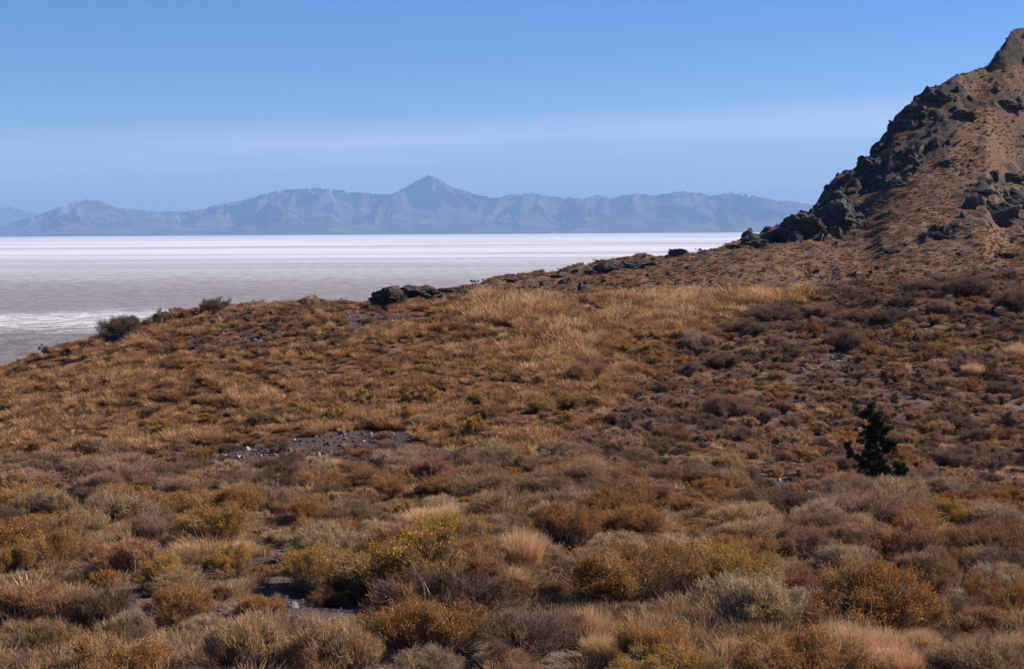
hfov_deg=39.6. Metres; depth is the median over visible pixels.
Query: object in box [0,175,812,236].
mountains
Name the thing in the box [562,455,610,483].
dry shrub
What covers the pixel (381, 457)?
sagebrush
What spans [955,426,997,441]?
sagebrush
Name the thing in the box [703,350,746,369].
sagebrush
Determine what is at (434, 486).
rabbitbrush
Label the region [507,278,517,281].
boulder
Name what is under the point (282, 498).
dry shrub
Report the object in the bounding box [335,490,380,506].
dry shrub
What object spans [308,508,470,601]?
rabbitbrush
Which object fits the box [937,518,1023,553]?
dry shrub
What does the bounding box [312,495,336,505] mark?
dry shrub
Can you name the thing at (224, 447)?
sagebrush
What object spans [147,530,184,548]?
straw clump
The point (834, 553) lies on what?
sagebrush
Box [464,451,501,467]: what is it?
dry shrub
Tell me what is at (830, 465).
dry shrub
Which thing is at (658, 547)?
rabbitbrush
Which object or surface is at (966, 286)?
sagebrush
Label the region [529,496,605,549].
rabbitbrush
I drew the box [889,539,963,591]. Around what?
dry shrub
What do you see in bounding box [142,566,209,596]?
dry shrub
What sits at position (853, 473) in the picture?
dry shrub
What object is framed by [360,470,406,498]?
rabbitbrush
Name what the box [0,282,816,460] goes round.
orange grass
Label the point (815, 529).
rabbitbrush
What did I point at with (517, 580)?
rabbitbrush
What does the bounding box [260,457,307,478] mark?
sagebrush
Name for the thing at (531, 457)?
dry shrub
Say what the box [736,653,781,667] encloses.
sagebrush
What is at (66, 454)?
dry shrub
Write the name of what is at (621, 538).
sagebrush
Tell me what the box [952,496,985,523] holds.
dry shrub
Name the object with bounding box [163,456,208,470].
dry shrub
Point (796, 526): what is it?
rabbitbrush
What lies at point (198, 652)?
sagebrush
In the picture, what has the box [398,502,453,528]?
straw clump
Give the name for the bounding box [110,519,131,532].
straw clump
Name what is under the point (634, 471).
dry shrub
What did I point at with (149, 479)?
dry shrub
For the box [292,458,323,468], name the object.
dry shrub
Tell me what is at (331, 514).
sagebrush
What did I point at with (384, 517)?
sagebrush
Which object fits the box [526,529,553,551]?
straw clump
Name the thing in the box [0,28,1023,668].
desert hills
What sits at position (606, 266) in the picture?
rock outcrop
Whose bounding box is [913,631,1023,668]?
dry shrub
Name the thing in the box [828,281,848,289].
sagebrush
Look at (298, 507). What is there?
rabbitbrush
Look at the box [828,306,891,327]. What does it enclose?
sagebrush
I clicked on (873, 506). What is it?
dry shrub
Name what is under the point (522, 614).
dry shrub
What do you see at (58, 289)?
salt flat
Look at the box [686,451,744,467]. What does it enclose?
dry shrub
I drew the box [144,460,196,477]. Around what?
sagebrush
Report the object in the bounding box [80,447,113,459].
dry shrub
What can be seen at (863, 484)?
sagebrush
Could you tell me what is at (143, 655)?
rabbitbrush
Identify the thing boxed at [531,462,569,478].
dry shrub
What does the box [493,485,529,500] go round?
dry shrub
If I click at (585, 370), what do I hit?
dry shrub
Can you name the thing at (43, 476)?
dry shrub
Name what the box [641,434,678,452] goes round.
sagebrush
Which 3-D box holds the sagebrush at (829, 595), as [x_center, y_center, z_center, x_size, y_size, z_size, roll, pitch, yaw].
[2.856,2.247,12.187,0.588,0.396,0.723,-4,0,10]
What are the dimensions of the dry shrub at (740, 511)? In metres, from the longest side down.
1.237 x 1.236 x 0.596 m
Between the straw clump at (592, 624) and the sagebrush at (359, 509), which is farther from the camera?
the sagebrush at (359, 509)
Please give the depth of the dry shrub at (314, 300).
64.02 m
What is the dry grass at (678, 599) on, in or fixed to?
on the desert hills
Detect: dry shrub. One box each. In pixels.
[0,573,92,624]
[0,614,83,654]
[0,649,42,668]
[4,466,65,487]
[30,448,75,462]
[56,453,106,473]
[56,506,115,534]
[66,530,168,580]
[73,465,129,490]
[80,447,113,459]
[91,459,159,483]
[92,447,161,471]
[96,441,131,455]
[107,450,150,464]
[127,506,183,540]
[128,470,182,491]
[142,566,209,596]
[148,472,213,492]
[152,500,178,522]
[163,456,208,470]
[168,640,194,661]
[198,602,293,668]
[204,584,234,600]
[212,466,264,488]
[218,339,236,347]
[234,455,267,466]
[237,474,295,511]
[249,605,330,635]
[257,604,315,667]
[264,486,319,514]
[284,611,390,668]
[289,462,334,486]
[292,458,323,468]
[297,292,320,307]
[299,613,336,629]
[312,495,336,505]
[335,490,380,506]
[336,459,385,475]
[339,465,393,492]
[359,509,466,553]
[377,498,421,513]
[380,459,420,472]
[380,494,421,507]
[396,443,447,459]
[396,455,453,477]
[405,412,439,425]
[434,461,499,492]
[441,468,531,497]
[452,482,538,520]
[456,545,514,578]
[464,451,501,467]
[472,643,545,668]
[488,511,533,531]
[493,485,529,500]
[503,453,554,466]
[509,610,533,619]
[511,485,579,511]
[515,464,578,495]
[520,458,560,477]
[522,602,590,647]
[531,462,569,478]
[536,578,570,601]
[538,540,569,565]
[548,439,604,456]
[557,498,578,510]
[562,355,611,382]
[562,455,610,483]
[566,484,599,502]
[568,454,613,471]
[586,597,642,623]
[588,466,642,487]
[607,464,643,478]
[609,475,676,500]
[621,444,659,457]
[627,528,719,558]
[646,458,723,485]
[652,420,695,443]
[680,327,719,348]
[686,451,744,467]
[688,496,737,519]
[696,530,714,540]
[697,391,758,418]
[697,498,788,528]
[706,508,798,555]
[711,461,752,489]
[722,486,767,500]
[765,559,828,592]
[772,514,843,563]
[796,505,864,531]
[797,299,837,319]
[803,475,831,491]
[804,481,913,526]
[813,450,858,471]
[816,461,837,473]
[822,525,855,530]
[831,469,879,484]
[838,509,952,557]
[840,484,938,524]
[887,472,919,491]
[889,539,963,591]
[906,461,938,474]
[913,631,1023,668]
[928,297,956,314]
[928,441,988,467]
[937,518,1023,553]
[946,602,1011,637]
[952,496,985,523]
[960,542,1021,568]
[970,515,1001,533]
[982,497,1023,508]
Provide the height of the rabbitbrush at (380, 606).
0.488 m
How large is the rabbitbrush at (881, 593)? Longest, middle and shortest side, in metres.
1.379 x 1.293 x 0.681 m
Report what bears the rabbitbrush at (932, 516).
on the desert hills
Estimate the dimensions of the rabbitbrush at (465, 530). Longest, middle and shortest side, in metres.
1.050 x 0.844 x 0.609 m
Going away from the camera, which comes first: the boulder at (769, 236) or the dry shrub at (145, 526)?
the dry shrub at (145, 526)
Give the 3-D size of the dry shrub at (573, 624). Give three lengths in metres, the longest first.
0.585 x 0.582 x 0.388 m
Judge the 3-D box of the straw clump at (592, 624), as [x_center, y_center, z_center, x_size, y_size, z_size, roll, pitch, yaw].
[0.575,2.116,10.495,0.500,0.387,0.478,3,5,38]
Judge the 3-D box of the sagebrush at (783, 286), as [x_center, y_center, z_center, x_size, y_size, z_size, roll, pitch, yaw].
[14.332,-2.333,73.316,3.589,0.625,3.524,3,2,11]
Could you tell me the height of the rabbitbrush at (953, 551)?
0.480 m
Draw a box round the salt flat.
[0,232,759,363]
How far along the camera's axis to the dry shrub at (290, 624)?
9.64 m
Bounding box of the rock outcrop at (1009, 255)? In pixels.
[997,252,1021,257]
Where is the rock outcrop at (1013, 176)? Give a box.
[1004,172,1023,181]
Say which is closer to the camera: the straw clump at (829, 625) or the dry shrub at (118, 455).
the straw clump at (829, 625)
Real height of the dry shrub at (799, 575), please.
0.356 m
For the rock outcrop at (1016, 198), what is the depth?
194.75 m
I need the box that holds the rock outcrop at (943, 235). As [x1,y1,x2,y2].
[918,231,956,239]
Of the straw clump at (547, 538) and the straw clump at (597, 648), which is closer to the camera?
the straw clump at (597, 648)
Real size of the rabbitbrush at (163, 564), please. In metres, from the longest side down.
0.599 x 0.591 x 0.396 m
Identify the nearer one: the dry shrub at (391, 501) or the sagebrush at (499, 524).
the sagebrush at (499, 524)
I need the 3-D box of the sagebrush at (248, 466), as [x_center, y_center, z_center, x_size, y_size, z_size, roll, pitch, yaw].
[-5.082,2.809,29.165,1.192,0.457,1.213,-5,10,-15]
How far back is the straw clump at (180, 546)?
16.67 m
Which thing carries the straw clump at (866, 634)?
on the desert hills
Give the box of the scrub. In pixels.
[0,266,1023,667]
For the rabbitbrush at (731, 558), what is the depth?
12.93 m
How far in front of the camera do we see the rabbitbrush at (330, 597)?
12.88 m
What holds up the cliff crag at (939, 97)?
on the desert hills
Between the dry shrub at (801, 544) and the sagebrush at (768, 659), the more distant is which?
the dry shrub at (801, 544)
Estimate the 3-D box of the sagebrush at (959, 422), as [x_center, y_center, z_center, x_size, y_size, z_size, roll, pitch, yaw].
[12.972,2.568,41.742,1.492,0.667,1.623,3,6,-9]
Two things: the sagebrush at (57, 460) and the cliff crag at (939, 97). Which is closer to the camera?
the sagebrush at (57, 460)
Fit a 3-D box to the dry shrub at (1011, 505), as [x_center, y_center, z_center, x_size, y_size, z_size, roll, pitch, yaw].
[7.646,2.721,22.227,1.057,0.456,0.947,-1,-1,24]
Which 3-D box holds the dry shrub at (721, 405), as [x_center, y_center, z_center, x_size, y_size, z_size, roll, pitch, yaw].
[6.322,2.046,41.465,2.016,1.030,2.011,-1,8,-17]
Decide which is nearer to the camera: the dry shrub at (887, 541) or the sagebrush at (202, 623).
the sagebrush at (202, 623)
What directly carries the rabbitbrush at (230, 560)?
on the desert hills
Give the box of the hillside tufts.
[433,29,1023,298]
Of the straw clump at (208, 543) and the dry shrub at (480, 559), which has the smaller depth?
the dry shrub at (480, 559)
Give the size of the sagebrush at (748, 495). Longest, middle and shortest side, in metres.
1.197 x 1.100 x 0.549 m
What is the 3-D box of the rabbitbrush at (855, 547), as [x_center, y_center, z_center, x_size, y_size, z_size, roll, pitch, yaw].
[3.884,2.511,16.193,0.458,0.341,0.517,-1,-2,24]
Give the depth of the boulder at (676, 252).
153.79 m
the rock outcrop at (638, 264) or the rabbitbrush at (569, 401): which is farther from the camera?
the rock outcrop at (638, 264)
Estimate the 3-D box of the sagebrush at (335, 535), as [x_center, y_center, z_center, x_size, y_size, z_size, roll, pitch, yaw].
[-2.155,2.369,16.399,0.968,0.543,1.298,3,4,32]
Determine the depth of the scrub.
44.19 m
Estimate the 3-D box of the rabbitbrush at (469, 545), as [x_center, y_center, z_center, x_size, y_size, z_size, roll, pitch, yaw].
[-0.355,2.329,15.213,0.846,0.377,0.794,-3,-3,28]
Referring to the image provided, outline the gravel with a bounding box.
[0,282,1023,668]
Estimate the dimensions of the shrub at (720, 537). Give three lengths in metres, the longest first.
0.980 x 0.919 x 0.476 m
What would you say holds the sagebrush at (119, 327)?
on the desert hills
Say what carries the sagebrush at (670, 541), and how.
on the desert hills
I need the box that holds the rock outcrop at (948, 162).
[938,157,956,167]
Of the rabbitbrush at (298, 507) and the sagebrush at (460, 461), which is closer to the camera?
the rabbitbrush at (298, 507)
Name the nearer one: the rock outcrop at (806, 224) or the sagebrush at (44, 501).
the sagebrush at (44, 501)
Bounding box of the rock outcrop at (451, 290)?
[438,288,463,292]
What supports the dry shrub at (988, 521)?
on the desert hills
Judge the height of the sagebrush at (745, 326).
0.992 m
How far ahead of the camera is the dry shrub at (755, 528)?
16.37 m
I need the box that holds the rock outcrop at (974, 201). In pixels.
[962,196,984,206]
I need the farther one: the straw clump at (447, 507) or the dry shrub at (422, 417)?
the dry shrub at (422, 417)
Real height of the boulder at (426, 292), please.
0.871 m
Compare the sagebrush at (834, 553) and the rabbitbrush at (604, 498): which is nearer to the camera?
the sagebrush at (834, 553)
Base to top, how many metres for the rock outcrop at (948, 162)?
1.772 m
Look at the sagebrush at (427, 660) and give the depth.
9.02 m
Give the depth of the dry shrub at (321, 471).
26.63 m
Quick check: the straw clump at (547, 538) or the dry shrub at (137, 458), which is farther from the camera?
the dry shrub at (137, 458)
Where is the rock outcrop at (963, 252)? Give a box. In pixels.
[955,250,971,255]
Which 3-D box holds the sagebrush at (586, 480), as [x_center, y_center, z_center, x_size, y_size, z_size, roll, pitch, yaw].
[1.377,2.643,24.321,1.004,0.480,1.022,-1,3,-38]
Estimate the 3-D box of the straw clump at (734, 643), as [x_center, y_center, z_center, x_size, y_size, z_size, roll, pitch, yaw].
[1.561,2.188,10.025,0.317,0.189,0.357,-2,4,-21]
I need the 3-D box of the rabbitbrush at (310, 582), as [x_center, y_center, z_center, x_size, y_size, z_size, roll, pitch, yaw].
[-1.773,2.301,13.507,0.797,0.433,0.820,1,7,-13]
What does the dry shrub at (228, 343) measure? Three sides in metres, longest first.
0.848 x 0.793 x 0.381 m
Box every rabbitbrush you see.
[0,482,60,512]
[0,509,99,566]
[0,537,37,573]
[8,523,99,569]
[20,511,58,527]
[36,580,68,594]
[62,626,187,668]
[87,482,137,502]
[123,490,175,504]
[127,551,185,591]
[137,582,215,625]
[149,488,216,514]
[165,497,256,543]
[167,506,258,521]
[182,479,267,512]
[198,540,255,578]
[233,591,291,617]
[271,539,354,586]
[279,491,339,526]
[287,551,353,593]
[288,513,359,535]
[291,467,345,488]
[307,584,349,606]
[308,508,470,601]
[340,517,371,532]
[344,591,509,657]
[356,575,423,625]
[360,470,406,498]
[360,621,398,653]
[411,475,472,497]
[424,509,499,544]
[454,536,518,558]
[469,386,504,402]
[502,575,533,594]
[525,396,556,411]
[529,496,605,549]
[538,537,714,605]
[549,353,575,363]
[556,392,584,408]
[561,455,616,468]
[566,535,641,562]
[573,499,673,541]
[573,508,626,540]
[574,482,669,515]
[605,638,734,668]
[606,607,701,663]
[633,339,667,352]
[636,536,700,583]
[638,367,671,380]
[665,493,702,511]
[669,536,790,591]
[680,355,699,363]
[692,483,736,502]
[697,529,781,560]
[726,619,887,668]
[775,521,823,528]
[796,524,836,539]
[802,551,956,635]
[803,594,845,619]
[815,473,862,491]
[844,542,872,555]
[873,445,919,462]
[888,500,954,534]
[924,493,981,527]
[935,526,980,545]
[939,544,972,580]
[962,566,1023,614]
[971,482,1023,499]
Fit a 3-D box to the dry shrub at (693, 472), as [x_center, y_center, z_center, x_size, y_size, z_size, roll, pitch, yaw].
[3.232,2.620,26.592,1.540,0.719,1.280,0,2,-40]
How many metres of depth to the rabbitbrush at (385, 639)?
10.32 m
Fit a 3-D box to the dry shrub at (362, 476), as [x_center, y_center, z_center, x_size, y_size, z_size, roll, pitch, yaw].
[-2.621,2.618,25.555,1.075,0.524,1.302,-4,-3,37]
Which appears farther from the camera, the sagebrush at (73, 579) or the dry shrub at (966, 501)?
the dry shrub at (966, 501)
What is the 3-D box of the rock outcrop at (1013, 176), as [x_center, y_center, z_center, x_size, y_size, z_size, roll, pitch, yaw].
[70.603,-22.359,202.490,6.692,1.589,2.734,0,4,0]
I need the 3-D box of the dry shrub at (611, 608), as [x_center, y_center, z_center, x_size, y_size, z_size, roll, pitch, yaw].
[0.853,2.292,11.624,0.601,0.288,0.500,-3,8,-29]
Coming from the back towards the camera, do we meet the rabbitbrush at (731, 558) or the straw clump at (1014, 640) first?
the rabbitbrush at (731, 558)
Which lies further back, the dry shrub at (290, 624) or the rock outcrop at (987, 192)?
the rock outcrop at (987, 192)
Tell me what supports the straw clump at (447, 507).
on the desert hills
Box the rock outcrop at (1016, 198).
[1006,190,1023,209]
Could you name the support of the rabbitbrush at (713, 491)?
on the desert hills
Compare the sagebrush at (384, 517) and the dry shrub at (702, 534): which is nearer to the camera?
the dry shrub at (702, 534)
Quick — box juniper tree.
[842,399,910,480]
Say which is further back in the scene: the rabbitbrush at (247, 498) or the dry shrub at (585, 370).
the dry shrub at (585, 370)
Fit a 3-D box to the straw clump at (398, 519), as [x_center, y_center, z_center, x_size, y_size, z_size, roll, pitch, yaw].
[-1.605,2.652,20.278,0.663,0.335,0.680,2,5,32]
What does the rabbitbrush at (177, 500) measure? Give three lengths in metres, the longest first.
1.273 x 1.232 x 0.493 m
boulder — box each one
[368,285,406,307]
[400,285,438,299]
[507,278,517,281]
[549,274,564,277]
[583,269,595,274]
[667,248,688,256]
[760,231,777,240]
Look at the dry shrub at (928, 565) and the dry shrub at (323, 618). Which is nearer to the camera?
the dry shrub at (323, 618)
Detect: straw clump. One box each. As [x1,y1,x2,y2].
[97,525,116,534]
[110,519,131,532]
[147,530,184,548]
[165,530,248,555]
[167,541,211,558]
[220,538,263,557]
[336,612,372,630]
[379,509,412,524]
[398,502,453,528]
[425,496,477,519]
[489,566,532,583]
[493,524,547,567]
[517,388,541,399]
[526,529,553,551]
[558,600,618,642]
[577,627,620,663]
[713,634,746,656]
[811,608,851,639]
[823,612,887,668]
[854,622,915,651]
[866,638,927,668]
[902,626,946,649]
[960,360,985,378]
[990,628,1023,656]
[1001,337,1023,363]
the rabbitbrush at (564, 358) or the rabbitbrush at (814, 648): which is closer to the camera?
the rabbitbrush at (814, 648)
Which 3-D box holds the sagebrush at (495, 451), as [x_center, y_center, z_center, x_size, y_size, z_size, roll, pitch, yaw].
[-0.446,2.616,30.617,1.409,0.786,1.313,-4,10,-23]
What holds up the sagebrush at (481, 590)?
on the desert hills
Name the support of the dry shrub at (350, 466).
on the desert hills
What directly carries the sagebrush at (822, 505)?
on the desert hills
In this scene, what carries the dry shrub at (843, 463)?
on the desert hills
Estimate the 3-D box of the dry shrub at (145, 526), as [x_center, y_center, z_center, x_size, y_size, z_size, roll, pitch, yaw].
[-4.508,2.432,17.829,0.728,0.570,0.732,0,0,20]
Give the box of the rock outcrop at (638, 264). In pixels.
[619,260,656,268]
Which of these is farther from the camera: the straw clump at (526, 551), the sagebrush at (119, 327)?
the sagebrush at (119, 327)
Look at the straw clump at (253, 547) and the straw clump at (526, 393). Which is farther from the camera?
the straw clump at (526, 393)
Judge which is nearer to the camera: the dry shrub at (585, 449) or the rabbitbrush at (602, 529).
the rabbitbrush at (602, 529)
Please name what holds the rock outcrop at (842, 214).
on the desert hills
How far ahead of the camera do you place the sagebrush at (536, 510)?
20.31 m
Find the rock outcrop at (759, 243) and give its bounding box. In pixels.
[746,239,768,248]
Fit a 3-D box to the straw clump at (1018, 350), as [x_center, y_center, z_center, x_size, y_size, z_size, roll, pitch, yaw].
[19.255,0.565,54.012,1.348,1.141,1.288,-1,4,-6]
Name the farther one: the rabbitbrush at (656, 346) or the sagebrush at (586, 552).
the rabbitbrush at (656, 346)
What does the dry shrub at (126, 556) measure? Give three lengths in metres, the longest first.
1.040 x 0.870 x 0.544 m
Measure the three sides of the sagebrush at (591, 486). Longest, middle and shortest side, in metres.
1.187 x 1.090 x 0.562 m
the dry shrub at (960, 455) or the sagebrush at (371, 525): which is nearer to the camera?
the sagebrush at (371, 525)
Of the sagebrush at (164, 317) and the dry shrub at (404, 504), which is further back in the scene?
the sagebrush at (164, 317)
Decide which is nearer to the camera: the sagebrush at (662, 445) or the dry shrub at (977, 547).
the dry shrub at (977, 547)
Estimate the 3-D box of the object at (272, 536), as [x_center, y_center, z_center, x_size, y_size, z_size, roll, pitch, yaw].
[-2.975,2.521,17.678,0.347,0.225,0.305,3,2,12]
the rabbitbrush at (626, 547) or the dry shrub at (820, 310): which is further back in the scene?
the dry shrub at (820, 310)
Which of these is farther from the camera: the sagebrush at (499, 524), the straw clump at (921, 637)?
the sagebrush at (499, 524)
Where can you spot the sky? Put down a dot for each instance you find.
(148, 105)
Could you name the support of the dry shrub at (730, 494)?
on the desert hills
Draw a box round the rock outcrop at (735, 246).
[725,244,742,249]
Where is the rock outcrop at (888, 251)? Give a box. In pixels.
[883,249,899,253]
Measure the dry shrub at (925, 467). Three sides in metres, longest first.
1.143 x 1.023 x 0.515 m
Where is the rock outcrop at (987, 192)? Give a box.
[966,189,997,195]
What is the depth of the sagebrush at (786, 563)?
14.49 m
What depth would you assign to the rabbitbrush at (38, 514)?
19.14 m
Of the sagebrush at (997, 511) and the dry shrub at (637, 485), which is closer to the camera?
the sagebrush at (997, 511)
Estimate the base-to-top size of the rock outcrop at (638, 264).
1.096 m
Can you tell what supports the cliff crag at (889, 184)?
on the desert hills
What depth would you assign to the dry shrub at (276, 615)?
10.74 m
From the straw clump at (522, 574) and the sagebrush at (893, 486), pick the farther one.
the sagebrush at (893, 486)
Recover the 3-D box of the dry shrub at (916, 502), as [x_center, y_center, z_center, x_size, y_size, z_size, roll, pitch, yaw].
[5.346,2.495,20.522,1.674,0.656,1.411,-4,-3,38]
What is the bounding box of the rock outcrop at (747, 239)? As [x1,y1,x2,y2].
[740,236,758,244]
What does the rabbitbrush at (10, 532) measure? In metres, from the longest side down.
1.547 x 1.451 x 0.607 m
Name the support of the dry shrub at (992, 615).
on the desert hills
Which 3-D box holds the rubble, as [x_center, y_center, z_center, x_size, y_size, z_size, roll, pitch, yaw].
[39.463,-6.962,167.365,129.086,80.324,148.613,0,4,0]
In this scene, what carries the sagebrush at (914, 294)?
on the desert hills
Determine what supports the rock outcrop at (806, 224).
on the desert hills
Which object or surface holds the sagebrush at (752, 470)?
on the desert hills
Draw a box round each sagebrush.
[0,497,25,524]
[10,485,82,515]
[25,449,75,469]
[50,572,86,588]
[54,579,138,632]
[71,437,91,451]
[71,481,120,503]
[77,483,162,526]
[91,604,156,641]
[93,313,144,337]
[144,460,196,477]
[151,308,177,323]
[176,614,227,636]
[188,641,209,663]
[192,334,207,346]
[197,296,231,312]
[209,441,244,452]
[216,480,242,490]
[239,460,271,469]
[247,469,300,489]
[249,451,306,469]
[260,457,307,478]
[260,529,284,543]
[279,518,371,553]
[293,506,349,526]
[298,480,344,499]
[329,494,385,520]
[352,547,380,558]
[357,512,396,524]
[357,516,397,539]
[363,557,540,635]
[366,445,423,468]
[390,640,464,668]
[392,293,406,306]
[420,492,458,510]
[428,452,483,470]
[463,511,520,540]
[468,440,518,459]
[473,605,577,666]
[486,454,517,467]
[523,499,577,519]
[555,541,622,572]
[568,479,630,493]
[574,476,622,489]
[585,527,649,547]
[604,446,654,463]
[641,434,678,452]
[645,534,693,547]
[681,563,812,628]
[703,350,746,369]
[713,461,766,486]
[719,486,776,513]
[727,317,768,337]
[731,641,766,654]
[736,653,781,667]
[744,300,803,321]
[750,485,821,518]
[762,283,798,288]
[767,554,810,568]
[783,493,847,527]
[804,539,881,581]
[814,524,876,550]
[814,580,853,616]
[815,470,881,497]
[819,325,866,351]
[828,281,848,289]
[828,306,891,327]
[848,511,876,524]
[860,472,933,502]
[868,308,910,324]
[893,288,923,298]
[899,471,944,482]
[906,280,942,291]
[918,473,969,495]
[924,411,978,431]
[925,594,987,629]
[938,272,996,298]
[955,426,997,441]
[955,543,1023,577]
[959,482,1009,500]
[961,499,1023,527]
[963,559,1023,589]
[983,380,1023,399]
[991,286,1023,314]
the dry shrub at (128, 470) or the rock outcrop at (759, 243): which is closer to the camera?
the dry shrub at (128, 470)
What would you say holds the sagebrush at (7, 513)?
on the desert hills
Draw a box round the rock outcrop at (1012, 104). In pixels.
[997,99,1023,110]
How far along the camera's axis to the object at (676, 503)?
23.16 m
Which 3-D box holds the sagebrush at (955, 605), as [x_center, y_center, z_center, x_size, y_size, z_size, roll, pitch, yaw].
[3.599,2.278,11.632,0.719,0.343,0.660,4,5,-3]
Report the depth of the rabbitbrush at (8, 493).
21.56 m
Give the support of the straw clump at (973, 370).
on the desert hills
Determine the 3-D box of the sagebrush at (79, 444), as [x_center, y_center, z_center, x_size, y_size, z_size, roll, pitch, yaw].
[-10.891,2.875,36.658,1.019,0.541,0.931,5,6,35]
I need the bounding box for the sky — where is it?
[0,0,1023,214]
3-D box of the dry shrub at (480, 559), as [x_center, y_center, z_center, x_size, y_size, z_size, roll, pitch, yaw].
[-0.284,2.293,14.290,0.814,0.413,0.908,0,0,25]
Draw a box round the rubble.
[364,34,1023,302]
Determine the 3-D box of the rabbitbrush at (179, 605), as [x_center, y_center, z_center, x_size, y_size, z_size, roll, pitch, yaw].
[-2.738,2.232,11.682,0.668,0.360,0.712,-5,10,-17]
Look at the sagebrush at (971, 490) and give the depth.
24.54 m
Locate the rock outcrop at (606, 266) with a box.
[592,261,622,271]
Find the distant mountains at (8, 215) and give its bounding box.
[0,207,38,225]
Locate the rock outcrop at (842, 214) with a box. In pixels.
[813,199,862,230]
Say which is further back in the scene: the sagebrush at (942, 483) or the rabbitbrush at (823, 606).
the sagebrush at (942, 483)
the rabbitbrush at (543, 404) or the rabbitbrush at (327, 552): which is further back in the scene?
the rabbitbrush at (543, 404)
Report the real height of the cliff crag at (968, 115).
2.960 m
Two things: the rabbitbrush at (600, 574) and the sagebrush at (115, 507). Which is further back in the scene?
the sagebrush at (115, 507)
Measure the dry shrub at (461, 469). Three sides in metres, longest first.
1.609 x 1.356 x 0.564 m
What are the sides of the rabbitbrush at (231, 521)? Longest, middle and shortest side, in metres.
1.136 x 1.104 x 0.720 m
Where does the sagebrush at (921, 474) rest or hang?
on the desert hills
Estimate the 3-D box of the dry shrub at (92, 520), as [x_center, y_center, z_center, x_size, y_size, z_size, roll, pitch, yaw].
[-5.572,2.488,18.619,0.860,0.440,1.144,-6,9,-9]
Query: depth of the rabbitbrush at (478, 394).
43.88 m
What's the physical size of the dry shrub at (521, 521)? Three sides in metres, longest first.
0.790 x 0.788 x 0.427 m
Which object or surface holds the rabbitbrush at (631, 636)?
on the desert hills
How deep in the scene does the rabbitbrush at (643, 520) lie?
18.05 m
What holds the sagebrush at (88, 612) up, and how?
on the desert hills
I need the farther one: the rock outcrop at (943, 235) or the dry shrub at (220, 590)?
the rock outcrop at (943, 235)
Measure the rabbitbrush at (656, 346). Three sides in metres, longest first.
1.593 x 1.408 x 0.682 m
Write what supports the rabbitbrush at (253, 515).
on the desert hills
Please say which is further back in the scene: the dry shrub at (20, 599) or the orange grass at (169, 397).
the orange grass at (169, 397)
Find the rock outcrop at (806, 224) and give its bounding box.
[775,212,827,240]
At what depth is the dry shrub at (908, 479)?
26.70 m
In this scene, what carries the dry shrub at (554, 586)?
on the desert hills
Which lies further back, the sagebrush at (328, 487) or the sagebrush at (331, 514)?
the sagebrush at (328, 487)
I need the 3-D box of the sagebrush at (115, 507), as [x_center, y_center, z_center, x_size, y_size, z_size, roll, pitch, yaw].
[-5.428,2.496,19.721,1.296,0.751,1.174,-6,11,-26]
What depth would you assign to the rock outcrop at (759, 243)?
153.84 m
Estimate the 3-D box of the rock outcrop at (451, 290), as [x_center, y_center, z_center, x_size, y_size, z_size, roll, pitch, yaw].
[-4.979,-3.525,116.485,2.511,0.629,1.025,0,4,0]
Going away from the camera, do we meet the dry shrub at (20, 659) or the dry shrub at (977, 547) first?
the dry shrub at (20, 659)
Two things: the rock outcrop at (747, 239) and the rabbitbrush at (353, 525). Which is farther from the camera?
the rock outcrop at (747, 239)
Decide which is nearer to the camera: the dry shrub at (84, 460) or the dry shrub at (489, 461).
the dry shrub at (489, 461)
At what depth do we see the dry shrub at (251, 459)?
31.03 m
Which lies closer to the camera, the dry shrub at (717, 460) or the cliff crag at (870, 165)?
the dry shrub at (717, 460)
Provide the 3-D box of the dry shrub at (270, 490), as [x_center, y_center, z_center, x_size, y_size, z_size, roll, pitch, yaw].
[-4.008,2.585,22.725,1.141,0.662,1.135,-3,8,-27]
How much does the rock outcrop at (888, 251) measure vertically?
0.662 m
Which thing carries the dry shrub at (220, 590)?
on the desert hills
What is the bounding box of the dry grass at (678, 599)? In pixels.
[0,277,1023,668]
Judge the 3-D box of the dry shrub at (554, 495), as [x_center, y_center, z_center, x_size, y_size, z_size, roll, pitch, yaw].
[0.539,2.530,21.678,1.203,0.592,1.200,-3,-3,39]
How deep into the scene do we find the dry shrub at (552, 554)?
15.85 m
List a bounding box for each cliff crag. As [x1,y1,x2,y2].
[820,190,849,205]
[861,156,883,176]
[882,180,905,189]
[886,119,914,130]
[904,144,925,157]
[905,105,927,117]
[921,90,953,104]
[953,109,978,120]
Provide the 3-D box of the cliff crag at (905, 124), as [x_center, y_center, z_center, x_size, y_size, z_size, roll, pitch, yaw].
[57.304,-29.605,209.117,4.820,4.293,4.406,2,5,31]
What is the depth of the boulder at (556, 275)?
122.43 m
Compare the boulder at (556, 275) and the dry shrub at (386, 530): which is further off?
the boulder at (556, 275)
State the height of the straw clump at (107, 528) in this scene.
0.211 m
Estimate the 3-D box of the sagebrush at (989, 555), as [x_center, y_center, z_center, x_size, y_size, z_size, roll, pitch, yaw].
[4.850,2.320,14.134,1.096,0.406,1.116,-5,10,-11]
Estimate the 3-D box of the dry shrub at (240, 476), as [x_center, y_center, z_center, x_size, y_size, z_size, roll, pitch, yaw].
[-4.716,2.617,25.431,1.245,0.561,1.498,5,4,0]
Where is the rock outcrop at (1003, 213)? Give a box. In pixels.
[980,201,1019,227]

